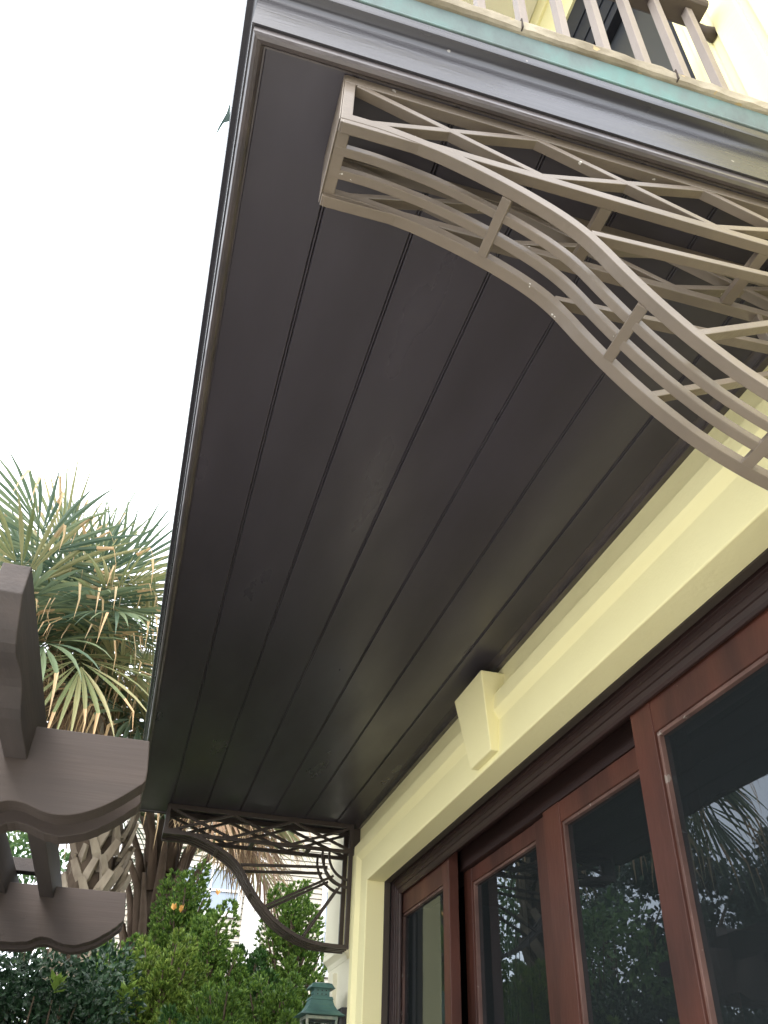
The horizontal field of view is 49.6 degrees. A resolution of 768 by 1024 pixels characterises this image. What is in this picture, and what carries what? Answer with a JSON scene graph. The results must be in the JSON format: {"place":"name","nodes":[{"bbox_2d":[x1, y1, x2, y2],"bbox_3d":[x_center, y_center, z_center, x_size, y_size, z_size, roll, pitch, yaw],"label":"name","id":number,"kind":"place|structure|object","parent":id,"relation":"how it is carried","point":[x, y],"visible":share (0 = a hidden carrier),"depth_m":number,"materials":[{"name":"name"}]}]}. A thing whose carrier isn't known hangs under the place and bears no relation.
{"place":"outdoors","nodes":[
{"label":"outdoors","id":0,"kind":"place"},
{"bbox_2d":[0,0,245,1021],"label":"sky","id":1,"kind":"structure","parent":0,"point":[112,112],"materials":[{"name":"white"}]},
{"bbox_2d":[111,813,331,1001],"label":"neighbour house","id":2,"kind":"structure","parent":0,"point":[248,922],"depth_m":18.47,"materials":[{"name":"beige paint"}]},
{"bbox_2d":[185,861,242,917],"bbox_3d":[-3.835,8.316,18.348,1.450,1.070,0.046,11,-38,-12],"label":"window","id":3,"kind":"structure","parent":2,"relation":"in","point":[216,899],"depth_m":18.39,"materials":[{"name":"white paint"}]},
{"bbox_2d":[317,886,327,976],"bbox_3d":[-0.848,9.398,18.598,1.200,1.820,0.046,11,-38,-12],"label":"window","id":4,"kind":"structure","parent":2,"relation":"in","point":[324,890],"depth_m":18.67,"materials":[{"name":"white paint"}]},
{"label":"ground","id":5,"kind":"structure","parent":0,"visible":0},
{"bbox_2d":[0,831,69,1021],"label":"hedge","id":6,"kind":"object","parent":5,"relation":"on","point":[18,843],"visible":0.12,"depth_m":7.95,"materials":[{"name":"green plant"}]},
{"bbox_2d":[0,563,149,954],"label":"pergola","id":7,"kind":"object","parent":5,"relation":"on","point":[57,786],"visible":1,"depth_m":2.28,"materials":[{"name":"wood"}]},
{"bbox_2d":[0,937,149,1023],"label":"hedge","id":8,"kind":"object","parent":5,"relation":"on","point":[52,998],"visible":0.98,"depth_m":4.35,"materials":[{"name":"green plant"}]},
{"bbox_2d":[0,446,192,986],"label":"palm tree","id":9,"kind":"object","parent":5,"relation":"on","point":[83,624],"visible":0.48,"depth_m":6.49,"materials":[{"name":"green plant"}]},
{"bbox_2d":[83,931,145,1023],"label":"shrub","id":10,"kind":"object","parent":5,"relation":"on","point":[131,939],"visible":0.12,"depth_m":5.28,"materials":[{"name":"green plant"}]},
{"bbox_2d":[115,903,210,1023],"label":"shrub","id":11,"kind":"object","parent":5,"relation":"on","point":[165,978],"visible":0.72,"depth_m":4.86,"materials":[{"name":"green plant"}]},
{"bbox_2d":[137,858,219,1006],"bbox_3d":[-1.462,3.863,5.169,0.684,3.298,0.743,11,-38,-12],"label":"shrub","id":12,"kind":"object","parent":5,"relation":"on","point":[184,894],"visible":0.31,"depth_m":5.90,"materials":[{"name":"green plant"}]},
{"bbox_2d":[46,649,320,997],"bbox_3d":[-1.965,3.564,6.756,3.257,5.777,3.102,11,-38,-12],"label":"palm tree","id":13,"kind":"object","parent":5,"relation":"on","point":[149,869],"visible":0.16,"depth_m":7.00,"materials":[{"name":"brown plant"}]},
{"bbox_2d":[153,1003,215,1023],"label":"shrub","id":14,"kind":"object","parent":5,"relation":"on","point":[172,1009],"visible":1,"depth_m":4.40,"materials":[{"name":"green plant"}]},
{"bbox_2d":[179,897,249,1021],"bbox_3d":[-1.198,3.853,4.886,0.783,2.984,0.827,11,-38,-12],"label":"shrub","id":15,"kind":"object","parent":5,"relation":"on","point":[212,953],"visible":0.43,"depth_m":5.51,"materials":[{"name":"green plant"}]},
{"bbox_2d":[184,977,257,1023],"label":"shrub","id":16,"kind":"object","parent":5,"relation":"on","point":[224,1007],"visible":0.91,"depth_m":4.63,"materials":[{"name":"green plant"}]},
{"bbox_2d":[225,943,278,1021],"bbox_3d":[-1.017,4.103,5.013,0.771,2.752,0.690,11,-38,-12],"label":"shrub","id":17,"kind":"object","parent":5,"relation":"on","point":[253,965],"visible":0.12,"depth_m":5.69,"materials":[{"name":"green plant"}]},
{"bbox_2d":[236,970,305,1023],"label":"shrub","id":18,"kind":"object","parent":5,"relation":"on","point":[273,1009],"visible":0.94,"depth_m":4.97,"materials":[{"name":"green plant"}]},
{"bbox_2d":[253,878,326,1023],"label":"shrub","id":19,"kind":"object","parent":5,"relation":"on","point":[292,958],"visible":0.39,"depth_m":6.04,"materials":[{"name":"green plant"}]},
{"bbox_2d":[321,0,767,1023],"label":"house","id":20,"kind":"structure","parent":5,"relation":"on","point":[567,822],"depth_m":2.58,"materials":[{"name":"yellow paint"}]},
{"bbox_2d":[161,803,360,953],"bbox_3d":[-0.696,2.022,4.586,1.105,0.652,0.163,11,-38,-12],"label":"scroll bracket","id":21,"kind":"object","parent":20,"relation":"attached to","point":[349,834],"visible":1,"depth_m":4.65,"materials":[{"name":"brown metal"}]},
{"bbox_2d":[293,982,346,1023],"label":"wall lantern","id":22,"kind":"object","parent":20,"relation":"attached to","point":[319,1007],"depth_m":4.29,"materials":[{"name":"green metal"}]},
{"bbox_2d":[401,852,461,1023],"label":"sliding door","id":23,"kind":"structure","parent":20,"relation":"in","point":[430,953],"depth_m":3.85,"materials":[{"name":"brown wood"}]},
{"bbox_2d":[140,0,767,829],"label":"balcony","id":24,"kind":"structure","parent":20,"relation":"attached to","point":[422,482],"depth_m":2.15,"materials":[{"name":"grey"}]},
{"bbox_2d":[473,0,728,89],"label":"balcony railing","id":25,"kind":"object","parent":24,"relation":"on","point":[688,14],"visible":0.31,"depth_m":2.27,"materials":[{"name":"white wood"}]},
{"bbox_2d":[464,817,560,1023],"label":"sliding door","id":26,"kind":"structure","parent":20,"relation":"in","point":[511,961],"depth_m":3.30,"materials":[{"name":"brown wood"}]},
{"bbox_2d":[318,75,767,489],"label":"scroll bracket","id":27,"kind":"object","parent":20,"relation":"attached to","point":[542,224],"visible":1,"depth_m":1.46,"materials":[{"name":"beige paint"}]},
{"bbox_2d":[543,748,679,1023],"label":"sliding door","id":28,"kind":"structure","parent":20,"relation":"in","point":[613,966],"depth_m":2.64,"materials":[{"name":"brown wood"}]},
{"bbox_2d":[567,0,695,78],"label":"upper door","id":29,"kind":"structure","parent":20,"relation":"in","point":[578,22],"depth_m":3.35,"materials":[{"name":"glass"}]},
{"bbox_2d":[630,608,767,1023],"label":"sliding door","id":30,"kind":"structure","parent":20,"relation":"in","point":[701,743],"depth_m":2.08,"materials":[{"name":"brown wood"}]}
]}

